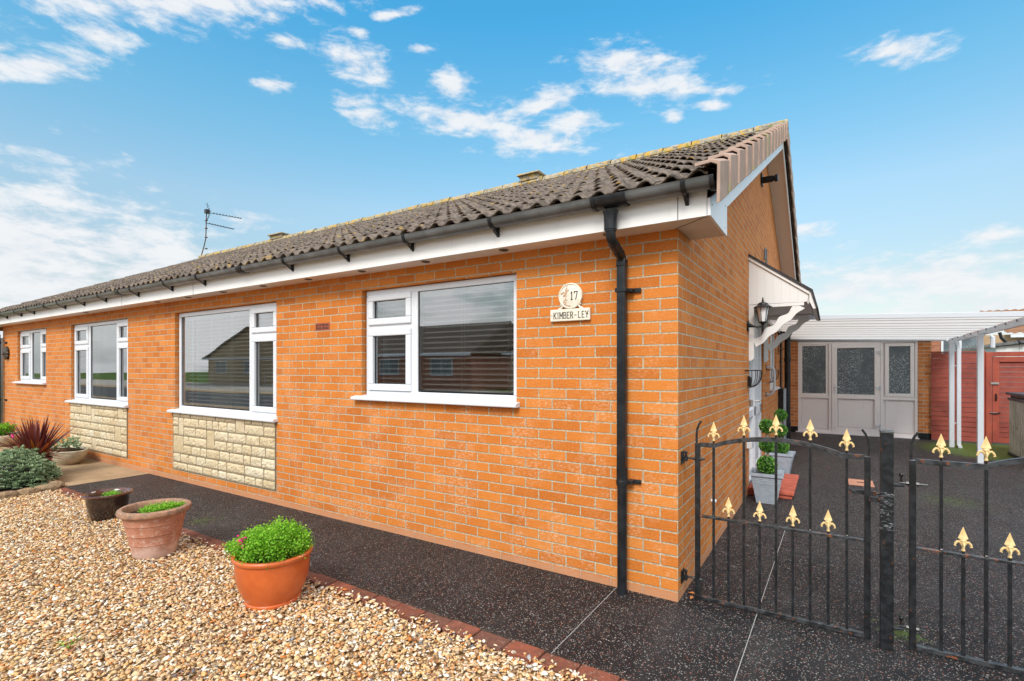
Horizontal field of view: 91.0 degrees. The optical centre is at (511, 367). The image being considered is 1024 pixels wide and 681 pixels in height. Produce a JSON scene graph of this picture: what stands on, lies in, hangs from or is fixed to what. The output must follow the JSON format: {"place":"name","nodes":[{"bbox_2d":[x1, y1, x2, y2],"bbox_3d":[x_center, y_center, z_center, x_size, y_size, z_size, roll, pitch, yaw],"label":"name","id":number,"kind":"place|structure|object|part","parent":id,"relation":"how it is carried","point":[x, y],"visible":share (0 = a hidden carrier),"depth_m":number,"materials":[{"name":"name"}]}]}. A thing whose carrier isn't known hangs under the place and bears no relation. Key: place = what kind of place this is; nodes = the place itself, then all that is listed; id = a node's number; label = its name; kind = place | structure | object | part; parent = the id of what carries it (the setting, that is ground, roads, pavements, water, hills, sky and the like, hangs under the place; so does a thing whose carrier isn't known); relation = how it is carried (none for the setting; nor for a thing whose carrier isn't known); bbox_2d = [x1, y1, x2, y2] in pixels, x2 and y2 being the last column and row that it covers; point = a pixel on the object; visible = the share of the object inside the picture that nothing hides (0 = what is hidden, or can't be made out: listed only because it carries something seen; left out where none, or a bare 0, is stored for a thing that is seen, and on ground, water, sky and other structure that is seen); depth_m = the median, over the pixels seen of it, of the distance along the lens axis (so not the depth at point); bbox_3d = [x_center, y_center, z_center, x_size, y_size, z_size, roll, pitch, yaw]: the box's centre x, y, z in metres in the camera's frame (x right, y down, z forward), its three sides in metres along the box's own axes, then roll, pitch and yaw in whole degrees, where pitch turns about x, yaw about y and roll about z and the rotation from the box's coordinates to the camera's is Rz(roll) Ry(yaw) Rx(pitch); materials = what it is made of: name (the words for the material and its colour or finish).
{"place":"outdoors","nodes":[
{"label":"outdoors","id":0,"kind":"place"},
{"bbox_2d":[0,441,148,486],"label":"path","id":1,"kind":"structure","parent":0,"point":[85,470],"depth_m":7.14,"materials":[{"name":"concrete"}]},
{"bbox_2d":[0,422,18,446],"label":"stone planter","id":2,"kind":"object","parent":1,"relation":"on","point":[7,429],"visible":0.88,"depth_m":9.48,"materials":[{"name":"stone"}]},
{"bbox_2d":[50,435,87,464],"bbox_3d":[-7.016,1.263,7.887,1.000,0.449,0.500,0,0,32],"label":"stone planter","id":3,"kind":"object","parent":1,"relation":"on","point":[79,451],"visible":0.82,"depth_m":7.71,"materials":[{"name":"stone"}]},
{"bbox_2d":[0,489,596,680],"bbox_3d":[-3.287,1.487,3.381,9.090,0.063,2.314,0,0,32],"label":"gravel","id":4,"kind":"structure","parent":0,"point":[34,617],"depth_m":2.90,"materials":[{"name":"beige gravel"}]},
{"bbox_2d":[0,482,44,493],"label":"planting bed","id":5,"kind":"object","parent":4,"relation":"on","point":[3,490],"visible":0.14,"depth_m":6.11,"materials":[{"name":"soil"}]},
{"bbox_2d":[0,491,19,499],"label":"edging rock","id":6,"kind":"object","parent":5,"relation":"on","point":[7,494],"visible":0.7,"depth_m":5.75,"materials":[{"name":"beige stone"}]},
{"bbox_2d":[17,487,41,495],"bbox_3d":[-5.708,1.467,5.930,0.132,0.110,0.256,0,0,42],"label":"edging rock","id":7,"kind":"object","parent":5,"relation":"on","point":[28,490],"visible":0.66,"depth_m":5.91,"materials":[{"name":"beige stone"}]},
{"bbox_2d":[0,444,63,488],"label":"shrub","id":8,"kind":"object","parent":5,"relation":"on","point":[20,467],"visible":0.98,"depth_m":6.27,"materials":[{"name":"green plant"}]},
{"bbox_2d":[0,416,76,462],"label":"cordyline","id":9,"kind":"object","parent":5,"relation":"in","point":[32,436],"visible":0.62,"depth_m":6.82,"materials":[{"name":"red plant"}]},
{"bbox_2d":[34,484,59,491],"bbox_3d":[-5.645,1.467,6.102,0.269,0.110,0.131,0,0,-19],"label":"edging rock","id":10,"kind":"object","parent":5,"relation":"on","point":[48,487],"visible":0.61,"depth_m":6.07,"materials":[{"name":"beige stone"}]},
{"bbox_2d":[47,481,64,487],"bbox_3d":[-5.714,1.467,6.305,0.253,0.110,0.132,0,0,21],"label":"edging rock","id":11,"kind":"object","parent":5,"relation":"on","point":[61,484],"visible":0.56,"depth_m":6.26,"materials":[{"name":"beige stone"}]},
{"bbox_2d":[57,635,80,647],"bbox_3d":[-2.367,1.460,2.678,0.102,0.046,0.088,0,0,-30],"label":"weed","id":12,"kind":"object","parent":4,"relation":"on","point":[67,642],"visible":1,"depth_m":2.68,"materials":[{"name":"green plant"}]},
{"bbox_2d":[81,487,132,521],"bbox_3d":[-4.015,1.350,4.995,0.402,0.274,0.402,0,0,32],"label":"potted plant","id":13,"kind":"object","parent":4,"relation":"on","point":[104,504],"visible":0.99,"depth_m":4.89,"materials":[{"name":"brown plant"}]},
{"bbox_2d":[115,498,191,559],"bbox_3d":[-2.856,1.272,4.023,0.498,0.431,0.498,0,0,32],"label":"potted plant","id":14,"kind":"object","parent":4,"relation":"on","point":[153,528],"visible":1,"depth_m":3.90,"materials":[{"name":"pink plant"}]},
{"bbox_2d":[222,515,314,610],"bbox_3d":[-1.559,1.220,3.258,0.567,0.534,0.503,0,0,32],"label":"potted plant","id":15,"kind":"object","parent":4,"relation":"on","point":[270,563],"visible":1,"depth_m":3.09,"materials":[{"name":"green plant"}]},
{"bbox_2d":[0,0,1023,337],"label":"sky","id":16,"kind":"structure","parent":0,"point":[121,121],"materials":[{"name":"blue"}]},
{"bbox_2d":[63,432,1023,680],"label":"driveway","id":17,"kind":"structure","parent":0,"point":[633,636],"depth_m":3.46,"materials":[{"name":"black asphalt"}]},
{"bbox_2d":[551,531,784,680],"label":"surface joint","id":18,"kind":"object","parent":17,"relation":"on","point":[750,632],"visible":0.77,"depth_m":3.02,"materials":[{"name":"grey"}]},
{"bbox_2d":[749,418,784,504],"bbox_3d":[2.841,1.023,5.601,0.332,0.928,0.332,0,0,31],"label":"potted topiary","id":19,"kind":"object","parent":17,"relation":"on","point":[762,474],"visible":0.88,"depth_m":5.53,"materials":[{"name":"plant"}]},
{"bbox_2d":[748,474,798,499],"bbox_3d":[3.264,1.443,6.245,0.471,0.088,1.120,0,0,32],"label":"door step","id":20,"kind":"object","parent":17,"relation":"on","point":[788,486],"depth_m":5.91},
{"bbox_2d":[765,409,795,473],"bbox_3d":[3.696,1.022,6.918,0.332,0.930,0.332,0,0,35],"label":"potted topiary","id":21,"kind":"object","parent":17,"relation":"on","point":[785,456],"visible":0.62,"depth_m":6.84,"materials":[{"name":"plant"}]},
{"bbox_2d":[791,340,931,439],"bbox_3d":[8.530,0.417,12.585,2.607,2.180,3.574,0,0,32],"label":"extension","id":22,"kind":"object","parent":17,"relation":"on","point":[871,388],"visible":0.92,"depth_m":11.09,"materials":[{"name":"brick"}]},
{"bbox_2d":[832,343,880,434],"bbox_3d":[7.608,0.450,11.125,0.901,1.985,0.120,0,0,32],"label":"door","id":23,"kind":"structure","parent":22,"relation":"in","point":[855,367],"depth_m":11.15,"materials":[{"name":"white plastic"}]},
{"bbox_2d":[848,478,874,486],"bbox_3d":[4.514,1.483,6.508,0.270,0.008,0.400,0,0,32],"label":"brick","id":24,"kind":"object","parent":17,"relation":"on","point":[857,482],"visible":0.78,"depth_m":6.51,"materials":[{"name":"brick"}]},
{"bbox_2d":[869,429,895,651],"bbox_3d":[1.972,0.924,2.680,0.116,1.186,0.069,0,0,32],"label":"gate post","id":25,"kind":"object","parent":17,"relation":"on","point":[885,499],"visible":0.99,"depth_m":2.65,"materials":[{"name":"black metal"}]},
{"bbox_2d":[894,432,1023,674],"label":"garden gate","id":26,"kind":"structure","parent":25,"relation":"attached to","point":[911,627],"depth_m":2.54,"materials":[{"name":"black metal"}]},
{"bbox_2d":[768,311,1023,463],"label":"carport","id":27,"kind":"object","parent":17,"relation":"on","point":[903,327],"visible":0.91,"depth_m":7.92,"materials":[{"name":"white plastic"}]},
{"bbox_2d":[931,351,984,441],"bbox_3d":[10.935,0.572,8.929,5.415,1.830,0.070,0,0,32],"label":"fence","id":28,"kind":"object","parent":17,"relation":"on","point":[940,386],"visible":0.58,"depth_m":10.16,"materials":[{"name":"red wood"}]},
{"bbox_2d":[985,352,1023,443],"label":"fence gate","id":29,"kind":"structure","parent":28,"relation":"attached to","point":[1003,375],"depth_m":9.80,"materials":[{"name":"red wood"}]},
{"bbox_2d":[1006,392,1023,457],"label":"storage box","id":30,"kind":"object","parent":17,"relation":"on","point":[1016,425],"visible":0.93,"depth_m":8.26,"materials":[{"name":"grey wood"}]},
{"label":"ground","id":31,"kind":"structure","parent":0,"visible":0},
{"bbox_2d":[56,487,627,680],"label":"path edging","id":32,"kind":"object","parent":31,"relation":"on","point":[503,643],"visible":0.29,"depth_m":2.87,"materials":[{"name":"brown brick"}]},
{"bbox_2d":[0,119,820,601],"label":"bungalow","id":33,"kind":"object","parent":31,"relation":"on","point":[428,371],"visible":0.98,"depth_m":4.54,"materials":[{"name":"orange brick"}]},
{"bbox_2d":[1,338,2,423],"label":"side gate","id":34,"kind":"structure","parent":33,"relation":"attached to","point":[1,381],"depth_m":11.06,"materials":[{"name":"black plastic"}]},
{"bbox_2d":[1,346,8,359],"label":"wall ornament","id":35,"kind":"object","parent":33,"relation":"attached to","point":[5,353],"depth_m":10.42,"materials":[{"name":"brown metal"}]},
{"bbox_2d":[12,329,46,384],"bbox_3d":[-9.325,-0.217,9.778,1.762,1.049,0.177,0,0,32],"label":"window","id":36,"kind":"structure","parent":33,"relation":"in","point":[32,342],"depth_m":9.85,"materials":[{"name":"white plastic"}]},
{"bbox_2d":[64,319,128,407],"bbox_3d":[-6.608,-0.077,8.152,2.353,1.329,0.327,0,0,32],"label":"window","id":37,"kind":"structure","parent":33,"relation":"in","point":[96,333],"depth_m":8.35,"materials":[{"name":"white plastic"}]},
{"bbox_2d":[201,203,240,254],"bbox_3d":[-9.542,-4.381,16.507,0.565,1.747,1.076,0,0,42],"label":"tv aerial","id":38,"kind":"object","parent":33,"relation":"attached to","point":[206,211],"visible":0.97,"depth_m":16.12,"materials":[{"name":"black paint"}]},
{"bbox_2d":[167,302,277,422],"bbox_3d":[-3.496,-0.070,6.187,2.384,1.316,0.327,0,0,32],"label":"window","id":39,"kind":"structure","parent":33,"relation":"in","point":[226,399],"depth_m":6.23,"materials":[{"name":"white plastic"}]},
{"bbox_2d":[350,274,519,407],"bbox_3d":[-0.686,-0.214,4.359,1.837,1.029,0.237,0,0,32],"label":"window","id":40,"kind":"structure","parent":33,"relation":"in","point":[410,325],"depth_m":4.42,"materials":[{"name":"white plastic"}]},
{"bbox_2d":[550,283,590,321],"bbox_3d":[0.413,-0.470,3.579,0.310,0.271,0.026,0,0,32],"label":"house sign","id":41,"kind":"object","parent":33,"relation":"attached to","point":[570,296],"visible":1,"depth_m":3.57,"materials":[{"name":"beige ceramic"}]},
{"bbox_2d":[748,376,751,386],"bbox_3d":[2.789,0.154,5.900,0.038,0.125,0.070,0,0,32],"label":"key safe","id":42,"kind":"object","parent":33,"relation":"attached to","point":[749,380],"visible":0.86,"depth_m":5.87,"materials":[{"name":"black plastic"}]},
{"bbox_2d":[745,370,761,387],"bbox_3d":[2.811,0.126,5.822,0.161,0.210,0.412,0,0,32],"label":"wall basket","id":43,"kind":"object","parent":33,"relation":"attached to","point":[757,383],"depth_m":5.76,"materials":[{"name":"black metal"}]},
{"bbox_2d":[747,297,771,331],"bbox_3d":[2.853,-0.615,5.795,0.263,0.403,0.196,0,0,32],"label":"wall lantern","id":44,"kind":"object","parent":33,"relation":"attached to","point":[762,307],"depth_m":5.75,"materials":[{"name":"black metal"}]},
{"bbox_2d":[766,365,775,396],"bbox_3d":[3.897,0.192,7.572,0.131,0.484,0.076,0,0,32],"label":"grab rail","id":45,"kind":"object","parent":33,"relation":"attached to","point":[774,379],"visible":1,"depth_m":7.54,"materials":[{"name":"white metal"}]},
{"bbox_2d":[767,369,778,382],"bbox_3d":[4.033,0.126,7.758,0.161,0.210,0.412,0,0,32],"label":"wall basket","id":46,"kind":"object","parent":33,"relation":"attached to","point":[771,374],"depth_m":7.68,"materials":[{"name":"black metal"}]},
{"bbox_2d":[770,334,779,390],"bbox_3d":[4.448,-0.166,8.617,0.177,1.077,1.265,0,0,32],"label":"window","id":47,"kind":"structure","parent":33,"relation":"in","point":[772,336],"depth_m":8.67,"materials":[{"name":"white plastic"}]},
{"bbox_2d":[681,415,879,638],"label":"garden gate","id":48,"kind":"structure","parent":33,"relation":"attached to","point":[866,492],"depth_m":2.94,"materials":[{"name":"black metal"}]},
{"bbox_2d":[778,388,785,437],"bbox_3d":[5.142,0.884,9.571,0.101,1.005,0.550,0,0,32],"label":"meter cabinet","id":49,"kind":"object","parent":33,"relation":"attached to","point":[782,398],"visible":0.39,"depth_m":9.35,"materials":[{"name":"black plastic"}]},
{"bbox_3d":[5.179,0.885,9.547,0.013,0.985,0.530,0,0,32],"label":"door","id":50,"kind":"part","parent":49,"relation":"part of","materials":[{"name":"white plastic"}]},
{"bbox_2d":[931,329,982,406],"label":"brick house","id":51,"kind":"structure","parent":31,"relation":"on","point":[937,346],"depth_m":19.28,"materials":[{"name":"orange brick"}]},
{"bbox_2d":[941,335,976,353],"bbox_3d":[17.014,-0.838,19.093,1.110,0.850,0.070,0,0,32],"label":"window","id":52,"kind":"structure","parent":51,"relation":"in","point":[971,342],"depth_m":19.02,"materials":[{"name":"white plastic"}]},
{"bbox_2d":[961,340,1023,422],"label":"garage","id":53,"kind":"structure","parent":31,"relation":"on","point":[1016,346],"depth_m":12.61,"materials":[{"name":"plastic"}]},
{"bbox_2d":[980,308,1023,344],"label":"rendered house","id":54,"kind":"structure","parent":31,"relation":"on","point":[1000,338],"depth_m":18.62,"materials":[{"name":"white plastic"}]}
]}

